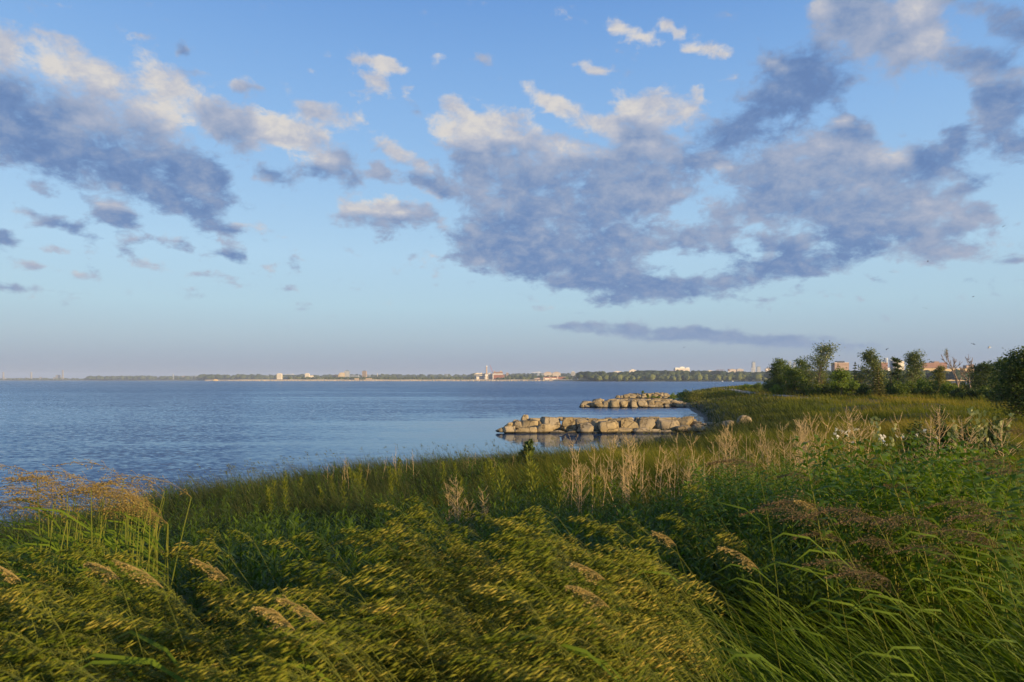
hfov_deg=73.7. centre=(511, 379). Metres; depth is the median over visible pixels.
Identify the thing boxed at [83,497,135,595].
reddish reed
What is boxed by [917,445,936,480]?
leafy stalk
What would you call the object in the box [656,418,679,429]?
boulder
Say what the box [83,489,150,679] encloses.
reddish reed
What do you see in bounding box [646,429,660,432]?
boulder
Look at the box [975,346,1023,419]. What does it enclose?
tree
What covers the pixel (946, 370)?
school hall
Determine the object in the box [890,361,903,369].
apartment tower
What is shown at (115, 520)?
reddish reed
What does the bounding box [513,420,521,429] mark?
boulder
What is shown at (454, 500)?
dry weed stalk
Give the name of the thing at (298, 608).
tan seed head
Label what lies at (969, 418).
dry weed stalk
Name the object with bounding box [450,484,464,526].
dry weed stalk
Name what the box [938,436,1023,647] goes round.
leafy stalk
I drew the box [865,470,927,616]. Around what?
leafy stalk
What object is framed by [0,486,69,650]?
reddish reed
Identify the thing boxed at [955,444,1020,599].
leafy stalk
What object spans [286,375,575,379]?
spit woods
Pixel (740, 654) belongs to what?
reed
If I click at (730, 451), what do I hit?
dry weed stalk
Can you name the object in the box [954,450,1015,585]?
leafy stalk
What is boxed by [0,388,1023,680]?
ground
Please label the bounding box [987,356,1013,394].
tree
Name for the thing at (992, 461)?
plumed reed
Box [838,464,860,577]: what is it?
leafy stalk
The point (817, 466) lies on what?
leafy stalk
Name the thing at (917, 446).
leafy stalk
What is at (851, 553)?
leafy stalk
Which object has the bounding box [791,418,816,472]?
dry weed stalk
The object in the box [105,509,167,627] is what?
reddish reed
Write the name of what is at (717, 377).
shore tree
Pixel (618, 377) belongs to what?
shore tree
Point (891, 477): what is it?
leafy stalk
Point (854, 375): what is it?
pine
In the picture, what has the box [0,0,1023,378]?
sky
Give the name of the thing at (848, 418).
dry weed stalk
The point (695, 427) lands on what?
boulder
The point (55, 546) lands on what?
reddish reed
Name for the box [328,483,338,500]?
upright plant
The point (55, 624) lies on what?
brome grass
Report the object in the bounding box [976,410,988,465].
pale leaved plant
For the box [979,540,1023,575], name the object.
plumed reed
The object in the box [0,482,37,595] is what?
reddish reed
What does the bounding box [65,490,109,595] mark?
reddish reed
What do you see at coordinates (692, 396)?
bush
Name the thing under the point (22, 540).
reddish reed
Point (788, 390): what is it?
bush
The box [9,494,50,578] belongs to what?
reddish reed
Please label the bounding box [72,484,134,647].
reddish reed
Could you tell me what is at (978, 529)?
leafy stalk
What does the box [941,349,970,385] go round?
bare tree
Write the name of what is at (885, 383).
tall bush
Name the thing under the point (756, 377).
shore tree
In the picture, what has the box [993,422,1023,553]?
plumed reed
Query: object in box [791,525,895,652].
plumed reed
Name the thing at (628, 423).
boulder
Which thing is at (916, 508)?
leafy stalk
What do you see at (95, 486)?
reddish reed
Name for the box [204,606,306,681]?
tan seed head
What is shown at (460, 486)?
upright plant
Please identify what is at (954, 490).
leafy stalk
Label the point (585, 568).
reed
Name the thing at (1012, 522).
leafy stalk
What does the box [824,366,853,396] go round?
tree
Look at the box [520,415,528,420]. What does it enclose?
boulder
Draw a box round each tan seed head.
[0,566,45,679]
[59,559,196,681]
[78,562,150,681]
[190,557,253,668]
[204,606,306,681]
[247,595,343,681]
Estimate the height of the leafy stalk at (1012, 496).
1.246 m
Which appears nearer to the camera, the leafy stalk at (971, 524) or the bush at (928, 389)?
the leafy stalk at (971, 524)
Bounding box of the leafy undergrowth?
[668,452,1023,596]
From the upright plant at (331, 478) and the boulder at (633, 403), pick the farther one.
the boulder at (633, 403)
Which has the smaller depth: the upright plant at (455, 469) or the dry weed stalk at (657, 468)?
the dry weed stalk at (657, 468)
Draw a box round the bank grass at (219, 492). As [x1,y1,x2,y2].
[0,384,828,558]
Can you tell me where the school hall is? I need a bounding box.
[921,368,972,380]
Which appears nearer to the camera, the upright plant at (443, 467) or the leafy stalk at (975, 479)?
the leafy stalk at (975, 479)
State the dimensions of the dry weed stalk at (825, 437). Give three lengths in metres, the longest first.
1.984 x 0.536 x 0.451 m
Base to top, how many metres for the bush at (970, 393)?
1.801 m
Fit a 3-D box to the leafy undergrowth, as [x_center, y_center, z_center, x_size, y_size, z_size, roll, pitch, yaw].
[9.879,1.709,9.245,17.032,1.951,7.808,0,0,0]
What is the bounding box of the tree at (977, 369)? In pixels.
[959,361,997,389]
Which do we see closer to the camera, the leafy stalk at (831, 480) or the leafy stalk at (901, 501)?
the leafy stalk at (901, 501)
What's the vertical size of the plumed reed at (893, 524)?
1.089 m
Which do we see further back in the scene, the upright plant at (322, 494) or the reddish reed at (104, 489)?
the upright plant at (322, 494)
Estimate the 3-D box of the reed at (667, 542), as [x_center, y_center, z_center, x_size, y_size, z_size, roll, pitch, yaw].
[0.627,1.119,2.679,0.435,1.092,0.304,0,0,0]
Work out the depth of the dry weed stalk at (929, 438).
13.01 m
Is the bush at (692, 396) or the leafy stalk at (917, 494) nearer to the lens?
the leafy stalk at (917, 494)
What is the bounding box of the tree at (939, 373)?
[929,365,947,389]
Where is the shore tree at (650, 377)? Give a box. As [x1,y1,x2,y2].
[646,374,654,380]
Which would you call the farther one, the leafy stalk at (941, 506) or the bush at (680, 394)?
the bush at (680, 394)
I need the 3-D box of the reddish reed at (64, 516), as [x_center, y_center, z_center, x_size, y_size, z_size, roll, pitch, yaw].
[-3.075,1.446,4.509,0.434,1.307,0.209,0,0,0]
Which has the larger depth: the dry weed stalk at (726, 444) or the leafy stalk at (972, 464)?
the dry weed stalk at (726, 444)
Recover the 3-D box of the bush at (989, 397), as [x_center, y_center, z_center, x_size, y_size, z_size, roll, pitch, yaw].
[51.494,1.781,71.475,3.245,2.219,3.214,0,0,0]
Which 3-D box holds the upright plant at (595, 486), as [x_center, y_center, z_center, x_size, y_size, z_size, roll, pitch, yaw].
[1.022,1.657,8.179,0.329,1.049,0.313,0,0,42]
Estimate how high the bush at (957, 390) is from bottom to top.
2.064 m
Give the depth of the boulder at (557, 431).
64.03 m
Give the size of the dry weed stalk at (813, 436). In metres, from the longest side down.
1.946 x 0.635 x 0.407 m
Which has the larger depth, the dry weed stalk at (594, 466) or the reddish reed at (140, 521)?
the dry weed stalk at (594, 466)
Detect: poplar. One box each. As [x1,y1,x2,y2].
[793,340,844,392]
[852,347,891,388]
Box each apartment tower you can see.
[362,371,366,376]
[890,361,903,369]
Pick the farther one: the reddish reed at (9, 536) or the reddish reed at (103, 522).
the reddish reed at (9, 536)
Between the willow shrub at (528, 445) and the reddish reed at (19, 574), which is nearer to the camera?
the reddish reed at (19, 574)
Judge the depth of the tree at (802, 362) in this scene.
127.85 m
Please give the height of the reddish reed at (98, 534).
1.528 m
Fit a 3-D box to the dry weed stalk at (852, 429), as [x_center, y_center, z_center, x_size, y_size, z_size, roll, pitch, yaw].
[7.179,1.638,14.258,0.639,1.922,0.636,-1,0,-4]
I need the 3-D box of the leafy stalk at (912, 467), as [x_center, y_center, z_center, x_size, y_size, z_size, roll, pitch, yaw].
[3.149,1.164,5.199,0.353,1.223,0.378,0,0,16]
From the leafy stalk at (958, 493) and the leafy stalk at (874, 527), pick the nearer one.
the leafy stalk at (874, 527)
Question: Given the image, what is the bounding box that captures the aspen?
[896,349,929,384]
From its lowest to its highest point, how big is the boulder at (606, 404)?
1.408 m
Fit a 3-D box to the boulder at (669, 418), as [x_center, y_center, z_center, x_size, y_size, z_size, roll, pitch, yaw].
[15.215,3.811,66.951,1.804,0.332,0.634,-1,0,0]
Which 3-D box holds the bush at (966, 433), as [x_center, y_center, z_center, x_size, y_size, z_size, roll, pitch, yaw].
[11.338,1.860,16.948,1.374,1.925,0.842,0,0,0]
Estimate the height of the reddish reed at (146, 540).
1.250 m
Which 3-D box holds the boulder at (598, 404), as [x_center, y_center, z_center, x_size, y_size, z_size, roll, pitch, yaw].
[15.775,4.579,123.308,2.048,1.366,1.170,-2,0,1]
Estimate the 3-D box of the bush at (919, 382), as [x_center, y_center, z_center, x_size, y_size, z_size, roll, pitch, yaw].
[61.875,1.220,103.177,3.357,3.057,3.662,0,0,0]
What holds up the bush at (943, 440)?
on the ground at (698, 412)
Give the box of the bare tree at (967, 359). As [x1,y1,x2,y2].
[959,355,972,388]
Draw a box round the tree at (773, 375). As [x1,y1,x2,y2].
[766,363,781,384]
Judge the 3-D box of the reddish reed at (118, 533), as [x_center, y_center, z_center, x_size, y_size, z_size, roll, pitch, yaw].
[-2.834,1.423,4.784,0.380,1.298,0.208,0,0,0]
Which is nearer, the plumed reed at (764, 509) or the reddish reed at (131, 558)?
the plumed reed at (764, 509)
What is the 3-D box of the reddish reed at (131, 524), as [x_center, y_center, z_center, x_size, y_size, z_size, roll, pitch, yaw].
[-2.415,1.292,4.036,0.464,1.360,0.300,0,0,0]
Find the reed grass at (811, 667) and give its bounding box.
[3,529,1023,681]
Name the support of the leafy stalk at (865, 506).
on the ground at (698, 412)
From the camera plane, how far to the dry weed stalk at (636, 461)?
11.90 m
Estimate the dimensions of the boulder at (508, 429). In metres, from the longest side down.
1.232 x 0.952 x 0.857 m
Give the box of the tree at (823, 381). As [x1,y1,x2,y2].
[808,371,832,385]
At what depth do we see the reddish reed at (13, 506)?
3.84 m
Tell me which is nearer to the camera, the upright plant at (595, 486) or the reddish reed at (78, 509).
the reddish reed at (78, 509)
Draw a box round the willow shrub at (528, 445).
[517,439,534,464]
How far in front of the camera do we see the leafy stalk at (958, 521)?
3.88 m
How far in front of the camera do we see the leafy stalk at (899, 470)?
5.93 m
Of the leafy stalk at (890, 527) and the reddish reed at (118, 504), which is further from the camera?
the leafy stalk at (890, 527)
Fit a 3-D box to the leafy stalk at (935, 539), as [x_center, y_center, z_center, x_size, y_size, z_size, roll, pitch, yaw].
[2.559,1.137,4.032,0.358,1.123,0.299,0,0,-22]
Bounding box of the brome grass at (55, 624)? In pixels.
[0,483,783,681]
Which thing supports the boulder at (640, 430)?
in the lake
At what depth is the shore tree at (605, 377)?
2321.73 m
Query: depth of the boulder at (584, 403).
123.97 m
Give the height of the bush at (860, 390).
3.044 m
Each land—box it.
[63,379,226,380]
[207,379,571,379]
[577,378,961,381]
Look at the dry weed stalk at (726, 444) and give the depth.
13.60 m
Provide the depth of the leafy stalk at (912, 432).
6.59 m
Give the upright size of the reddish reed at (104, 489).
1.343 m
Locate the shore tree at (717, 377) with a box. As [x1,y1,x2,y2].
[714,374,720,380]
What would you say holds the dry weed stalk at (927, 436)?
on the ground at (698, 412)
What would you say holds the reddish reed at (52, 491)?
on the ground at (698, 412)
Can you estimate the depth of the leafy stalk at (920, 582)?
4.34 m
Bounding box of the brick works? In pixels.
[543,376,564,379]
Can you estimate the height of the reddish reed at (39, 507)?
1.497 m
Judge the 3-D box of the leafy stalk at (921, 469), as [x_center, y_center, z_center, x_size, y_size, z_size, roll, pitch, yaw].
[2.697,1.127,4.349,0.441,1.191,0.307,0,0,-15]
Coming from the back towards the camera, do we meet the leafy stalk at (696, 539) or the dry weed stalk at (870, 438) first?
the dry weed stalk at (870, 438)
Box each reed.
[0,464,42,595]
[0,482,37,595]
[0,482,53,609]
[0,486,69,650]
[0,494,50,580]
[0,500,44,556]
[0,501,27,579]
[0,501,43,603]
[0,502,20,588]
[1,472,68,606]
[1,474,75,602]
[1,480,54,577]
[1,495,56,579]
[2,486,64,589]
[4,474,57,586]
[5,464,93,611]
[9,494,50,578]
[9,494,78,676]
[9,503,80,596]
[10,500,80,647]
[13,479,62,580]
[22,474,66,591]
[25,490,101,593]
[26,484,75,594]
[26,494,80,572]
[27,484,95,635]
[32,479,101,577]
[33,494,88,584]
[36,472,104,609]
[40,471,110,648]
[47,495,99,585]
[51,483,105,594]
[52,458,123,634]
[55,500,125,635]
[55,504,121,601]
[58,481,115,608]
[64,484,148,650]
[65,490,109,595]
[67,482,129,594]
[69,492,124,549]
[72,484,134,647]
[73,486,132,615]
[77,485,140,654]
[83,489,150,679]
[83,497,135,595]
[84,477,144,649]
[84,491,137,578]
[86,479,142,681]
[87,479,164,615]
[89,491,145,616]
[90,482,128,596]
[99,470,164,653]
[99,504,167,654]
[100,501,158,600]
[102,474,191,681]
[104,504,159,594]
[105,494,150,611]
[105,507,170,662]
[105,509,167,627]
[107,497,160,568]
[109,500,157,669]
[110,491,157,623]
[116,485,153,627]
[116,497,160,587]
[491,585,632,681]
[540,562,637,681]
[623,531,709,681]
[699,447,784,670]
[706,546,782,681]
[740,501,888,680]
[753,498,853,680]
[757,484,895,681]
[776,466,897,635]
[778,511,886,664]
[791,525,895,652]
[795,549,944,680]
[806,499,946,681]
[823,556,929,681]
[831,505,973,668]
[849,455,931,601]
[849,531,973,650]
[852,552,935,602]
[856,577,922,634]
[870,477,947,618]
[870,505,1019,681]
[887,534,1022,676]
[918,520,1023,632]
[923,494,1023,617]
[926,503,1023,653]
[954,531,1023,611]
[957,450,1023,559]
[974,503,1023,593]
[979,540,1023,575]
[986,461,1023,521]
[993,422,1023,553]
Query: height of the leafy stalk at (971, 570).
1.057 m
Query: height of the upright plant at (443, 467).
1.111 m
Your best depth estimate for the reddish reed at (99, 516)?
4.37 m
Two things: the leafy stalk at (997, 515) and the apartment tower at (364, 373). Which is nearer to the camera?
the leafy stalk at (997, 515)
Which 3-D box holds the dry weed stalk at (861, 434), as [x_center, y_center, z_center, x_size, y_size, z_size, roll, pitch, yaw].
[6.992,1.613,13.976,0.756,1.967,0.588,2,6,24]
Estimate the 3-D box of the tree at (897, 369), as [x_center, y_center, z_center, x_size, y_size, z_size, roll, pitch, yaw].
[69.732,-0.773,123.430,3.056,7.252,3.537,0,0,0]
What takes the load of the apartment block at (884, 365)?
on the park land at (587, 379)
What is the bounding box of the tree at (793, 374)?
[779,365,811,390]
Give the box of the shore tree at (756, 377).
[751,374,762,380]
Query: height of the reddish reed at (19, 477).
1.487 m
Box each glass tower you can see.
[344,370,349,377]
[751,361,755,371]
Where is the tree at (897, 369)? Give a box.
[889,356,902,384]
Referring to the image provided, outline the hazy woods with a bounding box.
[0,373,575,379]
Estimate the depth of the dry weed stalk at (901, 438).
12.05 m
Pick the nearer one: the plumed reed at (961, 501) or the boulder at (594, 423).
the plumed reed at (961, 501)
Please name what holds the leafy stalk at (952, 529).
on the ground at (698, 412)
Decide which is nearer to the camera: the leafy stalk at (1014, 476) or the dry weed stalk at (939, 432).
the leafy stalk at (1014, 476)
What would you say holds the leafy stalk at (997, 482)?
on the ground at (698, 412)
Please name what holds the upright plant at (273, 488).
on the ground at (698, 412)
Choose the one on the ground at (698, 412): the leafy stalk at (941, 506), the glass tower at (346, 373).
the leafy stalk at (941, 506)
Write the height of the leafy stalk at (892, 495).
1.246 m
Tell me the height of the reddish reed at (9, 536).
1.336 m
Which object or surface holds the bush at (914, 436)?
on the ground at (698, 412)
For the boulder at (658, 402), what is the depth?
124.10 m
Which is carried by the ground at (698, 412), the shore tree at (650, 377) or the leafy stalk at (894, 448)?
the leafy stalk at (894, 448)
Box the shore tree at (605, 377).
[602,374,609,380]
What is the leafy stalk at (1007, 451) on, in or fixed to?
on the ground at (698, 412)
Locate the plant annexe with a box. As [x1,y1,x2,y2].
[487,373,492,378]
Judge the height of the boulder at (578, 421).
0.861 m
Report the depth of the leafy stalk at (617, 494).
9.57 m
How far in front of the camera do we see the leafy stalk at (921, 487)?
4.12 m
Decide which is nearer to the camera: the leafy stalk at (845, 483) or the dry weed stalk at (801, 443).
the leafy stalk at (845, 483)
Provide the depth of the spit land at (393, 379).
3126.67 m
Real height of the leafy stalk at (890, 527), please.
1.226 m
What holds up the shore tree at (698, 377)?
on the park land at (587, 379)
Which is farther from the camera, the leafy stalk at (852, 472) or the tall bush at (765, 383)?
the tall bush at (765, 383)
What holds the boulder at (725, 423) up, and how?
on the ground at (698, 412)
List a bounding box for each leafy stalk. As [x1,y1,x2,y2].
[540,513,558,545]
[544,487,560,525]
[560,516,573,539]
[604,502,618,534]
[610,480,627,513]
[618,512,631,546]
[652,502,668,535]
[666,494,680,537]
[686,519,707,574]
[714,505,735,545]
[785,436,852,569]
[790,448,859,644]
[792,465,831,586]
[800,476,838,589]
[801,450,834,573]
[806,434,865,579]
[808,475,861,615]
[812,481,847,547]
[816,450,860,595]
[817,439,863,558]
[817,469,869,614]
[818,454,885,641]
[825,473,880,643]
[827,483,872,624]
[830,438,864,536]
[837,450,888,565]
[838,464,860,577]
[841,435,917,639]
[844,478,892,587]
[845,466,908,623]
[847,449,885,573]
[847,459,888,586]
[848,438,887,567]
[848,449,880,509]
[849,470,886,567]
[853,485,900,624]
[859,487,906,623]
[861,439,928,629]
[862,445,953,656]
[863,457,911,610]
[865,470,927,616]
[868,443,912,570]
[868,472,917,601]
[870,452,937,633]
[871,453,910,571]
[880,465,957,651]
[882,449,919,562]
[883,441,926,541]
[883,475,936,601]
[887,486,936,636]
[890,465,944,601]
[896,435,947,565]
[896,460,930,573]
[898,450,955,582]
[898,468,953,620]
[902,431,949,546]
[903,434,939,541]
[904,463,967,602]
[906,480,957,610]
[910,465,977,643]
[910,472,949,575]
[911,457,979,635]
[911,467,972,630]
[916,477,973,634]
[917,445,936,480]
[918,455,962,557]
[919,433,964,535]
[921,469,974,597]
[923,466,955,593]
[924,448,1016,637]
[925,478,956,596]
[929,460,983,580]
[932,459,1014,648]
[933,485,989,640]
[934,450,982,589]
[935,449,999,617]
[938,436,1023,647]
[939,459,971,583]
[940,446,969,552]
[940,458,1013,630]
[942,462,981,578]
[942,471,997,613]
[945,443,970,561]
[945,449,999,568]
[951,439,1021,607]
[952,473,995,593]
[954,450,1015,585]
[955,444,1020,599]
[956,449,1023,633]
[957,456,1023,661]
[961,482,1023,647]
[965,490,1023,638]
[966,452,998,563]
[975,441,1023,578]
[980,452,1022,537]
[980,455,1023,594]
[983,463,1023,585]
[985,482,1012,575]
[990,441,1023,574]
[991,476,1023,573]
[1001,477,1023,575]
[1002,460,1023,580]
[1005,482,1023,571]
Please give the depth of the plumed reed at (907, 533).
2.89 m
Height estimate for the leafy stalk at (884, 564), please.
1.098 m
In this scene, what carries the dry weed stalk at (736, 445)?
on the ground at (698, 412)
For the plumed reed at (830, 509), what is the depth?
2.71 m
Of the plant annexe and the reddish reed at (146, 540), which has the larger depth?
the plant annexe
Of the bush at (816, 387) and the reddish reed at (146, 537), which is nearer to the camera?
the reddish reed at (146, 537)
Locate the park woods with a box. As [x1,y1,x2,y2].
[576,369,1006,379]
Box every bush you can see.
[666,392,677,399]
[676,389,693,402]
[679,388,712,407]
[736,383,753,389]
[748,382,762,390]
[763,371,786,391]
[766,379,787,391]
[769,384,783,394]
[783,381,799,394]
[794,381,813,394]
[804,380,827,396]
[823,382,831,395]
[828,382,847,395]
[842,380,863,395]
[852,381,873,395]
[862,374,873,386]
[871,376,892,388]
[882,383,892,395]
[884,381,911,395]
[895,416,941,470]
[898,380,922,396]
[909,378,930,394]
[919,380,941,395]
[926,404,955,457]
[934,381,958,396]
[947,387,965,397]
[947,418,986,480]
[954,381,975,390]
[955,388,987,399]
[971,385,995,401]
[971,415,1021,456]
[984,387,1011,403]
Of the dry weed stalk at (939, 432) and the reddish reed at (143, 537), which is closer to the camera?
the reddish reed at (143, 537)
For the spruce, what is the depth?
96.52 m
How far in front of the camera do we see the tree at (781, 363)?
133.54 m
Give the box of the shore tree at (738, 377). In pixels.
[734,374,741,380]
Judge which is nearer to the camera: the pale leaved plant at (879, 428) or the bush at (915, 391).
the pale leaved plant at (879, 428)
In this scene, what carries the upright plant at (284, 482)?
on the ground at (698, 412)
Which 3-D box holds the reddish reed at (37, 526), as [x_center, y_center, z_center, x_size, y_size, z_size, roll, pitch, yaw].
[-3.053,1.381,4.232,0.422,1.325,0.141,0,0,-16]
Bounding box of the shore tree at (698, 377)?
[695,374,702,380]
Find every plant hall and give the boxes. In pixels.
[474,373,485,378]
[494,371,504,378]
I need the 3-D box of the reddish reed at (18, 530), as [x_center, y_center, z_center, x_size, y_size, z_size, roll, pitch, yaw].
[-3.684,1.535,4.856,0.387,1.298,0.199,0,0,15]
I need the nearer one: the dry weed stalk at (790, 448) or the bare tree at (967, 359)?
the dry weed stalk at (790, 448)
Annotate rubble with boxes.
[679,415,763,434]
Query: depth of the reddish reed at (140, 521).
4.82 m
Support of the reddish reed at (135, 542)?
on the ground at (698, 412)
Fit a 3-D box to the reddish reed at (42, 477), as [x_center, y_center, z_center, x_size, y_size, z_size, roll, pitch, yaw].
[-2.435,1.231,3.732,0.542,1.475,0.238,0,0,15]
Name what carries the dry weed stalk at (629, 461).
on the ground at (698, 412)
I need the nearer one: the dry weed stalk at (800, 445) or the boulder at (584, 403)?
the dry weed stalk at (800, 445)
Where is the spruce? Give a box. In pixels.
[868,365,889,395]
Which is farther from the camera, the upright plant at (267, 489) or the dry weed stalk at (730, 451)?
the dry weed stalk at (730, 451)
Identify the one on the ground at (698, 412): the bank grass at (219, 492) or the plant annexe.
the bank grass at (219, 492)
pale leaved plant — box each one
[871,416,896,464]
[947,419,958,455]
[967,406,986,441]
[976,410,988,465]
[993,413,1013,464]
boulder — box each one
[496,427,503,432]
[503,426,514,432]
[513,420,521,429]
[515,427,536,433]
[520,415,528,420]
[521,420,538,426]
[537,424,553,432]
[540,417,559,429]
[550,430,564,432]
[560,417,575,428]
[575,418,590,426]
[577,422,593,432]
[579,401,591,406]
[590,398,600,407]
[591,420,599,430]
[594,402,603,407]
[597,420,618,433]
[602,401,609,407]
[609,400,619,407]
[614,427,632,432]
[619,401,627,407]
[620,418,638,428]
[630,400,637,407]
[632,427,647,432]
[637,400,647,407]
[638,417,654,428]
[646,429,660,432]
[647,400,654,404]
[654,401,662,404]
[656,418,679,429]
[660,417,675,419]
[675,425,691,431]
[677,416,693,425]
[690,421,701,426]
[691,425,703,430]
[722,420,734,425]
[736,415,751,424]
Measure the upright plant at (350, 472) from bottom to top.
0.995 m
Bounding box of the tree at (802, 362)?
[793,357,814,387]
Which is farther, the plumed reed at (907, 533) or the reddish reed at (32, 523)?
the reddish reed at (32, 523)
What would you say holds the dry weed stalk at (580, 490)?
on the ground at (698, 412)
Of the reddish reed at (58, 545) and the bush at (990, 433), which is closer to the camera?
the reddish reed at (58, 545)
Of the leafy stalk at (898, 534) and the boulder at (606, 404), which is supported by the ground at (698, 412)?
the leafy stalk at (898, 534)
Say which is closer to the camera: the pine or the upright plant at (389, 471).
the upright plant at (389, 471)
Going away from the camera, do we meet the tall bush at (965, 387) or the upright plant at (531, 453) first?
the upright plant at (531, 453)
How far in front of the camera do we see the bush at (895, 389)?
99.27 m
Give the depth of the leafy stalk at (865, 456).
5.52 m
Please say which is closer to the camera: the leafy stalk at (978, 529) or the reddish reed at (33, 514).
the reddish reed at (33, 514)
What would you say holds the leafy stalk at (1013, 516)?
on the ground at (698, 412)
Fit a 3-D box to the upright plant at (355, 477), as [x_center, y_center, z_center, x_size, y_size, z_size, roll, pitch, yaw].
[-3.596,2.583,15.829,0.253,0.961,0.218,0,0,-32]
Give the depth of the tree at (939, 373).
130.55 m
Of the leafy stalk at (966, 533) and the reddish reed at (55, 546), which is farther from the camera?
the leafy stalk at (966, 533)
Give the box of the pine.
[851,362,860,391]
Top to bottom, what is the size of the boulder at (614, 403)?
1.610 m
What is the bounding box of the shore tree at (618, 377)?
[615,374,622,380]
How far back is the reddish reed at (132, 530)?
4.93 m
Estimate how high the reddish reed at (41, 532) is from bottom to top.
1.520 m
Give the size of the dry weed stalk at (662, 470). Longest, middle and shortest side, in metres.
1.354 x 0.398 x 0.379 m
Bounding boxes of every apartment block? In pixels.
[552,372,560,376]
[674,367,689,370]
[831,361,848,381]
[881,362,887,369]
[917,361,946,368]
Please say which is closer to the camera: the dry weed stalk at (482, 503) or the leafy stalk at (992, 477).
the leafy stalk at (992, 477)
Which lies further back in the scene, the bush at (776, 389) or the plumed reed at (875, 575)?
the bush at (776, 389)
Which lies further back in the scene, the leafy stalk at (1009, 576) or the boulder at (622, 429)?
the boulder at (622, 429)
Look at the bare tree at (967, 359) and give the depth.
123.29 m
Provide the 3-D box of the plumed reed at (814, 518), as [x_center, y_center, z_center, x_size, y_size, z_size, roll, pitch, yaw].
[1.867,1.244,4.007,0.605,0.973,0.195,0,0,0]
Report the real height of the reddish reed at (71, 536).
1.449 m
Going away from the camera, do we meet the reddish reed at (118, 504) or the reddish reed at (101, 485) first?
the reddish reed at (101, 485)
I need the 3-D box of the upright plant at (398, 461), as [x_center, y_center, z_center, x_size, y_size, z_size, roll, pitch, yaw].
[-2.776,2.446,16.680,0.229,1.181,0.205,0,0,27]
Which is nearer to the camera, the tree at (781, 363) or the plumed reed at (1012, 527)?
the plumed reed at (1012, 527)
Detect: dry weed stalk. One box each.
[441,474,468,525]
[443,481,458,520]
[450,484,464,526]
[459,499,476,531]
[475,492,490,531]
[558,436,588,504]
[569,448,591,529]
[573,462,590,511]
[588,444,602,493]
[598,457,615,516]
[605,435,619,492]
[618,458,631,498]
[620,449,636,515]
[622,434,638,486]
[622,441,639,484]
[626,439,644,490]
[647,445,663,488]
[648,448,673,489]
[669,436,685,483]
[681,434,698,485]
[711,424,736,470]
[721,429,740,476]
[729,433,744,470]
[742,427,769,474]
[742,433,751,474]
[753,429,772,469]
[756,427,776,477]
[775,422,797,468]
[783,434,793,460]
[787,419,804,476]
[789,425,807,470]
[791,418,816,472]
[794,419,817,483]
[803,412,829,475]
[813,412,839,474]
[835,405,862,471]
[836,411,872,467]
[839,412,871,466]
[856,418,881,469]
[890,411,920,467]
[911,417,940,464]
[915,421,943,461]
[917,405,956,465]
[949,417,987,469]
[960,423,982,472]
[982,418,1021,467]
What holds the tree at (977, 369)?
on the ground at (698, 412)
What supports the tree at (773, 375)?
on the ground at (698, 412)
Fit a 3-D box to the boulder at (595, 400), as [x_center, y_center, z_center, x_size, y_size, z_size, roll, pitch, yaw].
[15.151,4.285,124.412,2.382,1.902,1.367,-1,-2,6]
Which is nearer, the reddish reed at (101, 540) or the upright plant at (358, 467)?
the reddish reed at (101, 540)
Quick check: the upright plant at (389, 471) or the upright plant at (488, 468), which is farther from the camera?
the upright plant at (488, 468)
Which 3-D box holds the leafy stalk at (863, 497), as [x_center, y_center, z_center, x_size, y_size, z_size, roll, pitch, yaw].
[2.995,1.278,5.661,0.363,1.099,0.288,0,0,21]
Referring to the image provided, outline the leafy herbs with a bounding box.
[0,444,859,681]
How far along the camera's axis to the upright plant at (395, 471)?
15.96 m
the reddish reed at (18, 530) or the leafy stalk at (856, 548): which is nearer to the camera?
the leafy stalk at (856, 548)
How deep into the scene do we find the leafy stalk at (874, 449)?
4.77 m
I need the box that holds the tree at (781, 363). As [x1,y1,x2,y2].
[771,357,791,384]
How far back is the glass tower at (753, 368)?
3600.00 m
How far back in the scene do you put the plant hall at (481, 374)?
3050.00 m
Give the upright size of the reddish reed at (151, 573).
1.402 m
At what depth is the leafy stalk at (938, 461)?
5.20 m
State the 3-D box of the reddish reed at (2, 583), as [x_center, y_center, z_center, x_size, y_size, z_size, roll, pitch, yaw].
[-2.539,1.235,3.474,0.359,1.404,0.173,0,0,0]
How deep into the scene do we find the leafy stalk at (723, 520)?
6.47 m
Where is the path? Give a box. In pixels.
[722,388,854,398]
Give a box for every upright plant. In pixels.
[264,484,275,522]
[270,481,277,502]
[281,478,291,523]
[282,470,290,496]
[297,476,304,501]
[315,486,324,506]
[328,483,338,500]
[329,474,336,500]
[339,479,348,515]
[347,467,353,489]
[351,471,359,492]
[355,472,361,497]
[356,463,363,499]
[387,466,393,498]
[387,474,394,503]
[393,469,402,489]
[396,457,403,495]
[439,461,447,493]
[452,463,459,484]
[452,476,466,522]
[482,463,490,480]
[486,458,492,487]
[487,459,497,494]
[494,460,517,529]
[524,450,548,521]
[548,463,571,518]
[587,474,610,539]
[622,473,647,528]
[682,496,705,540]
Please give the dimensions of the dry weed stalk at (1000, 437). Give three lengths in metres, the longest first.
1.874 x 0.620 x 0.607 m
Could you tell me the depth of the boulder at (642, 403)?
122.86 m
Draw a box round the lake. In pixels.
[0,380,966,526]

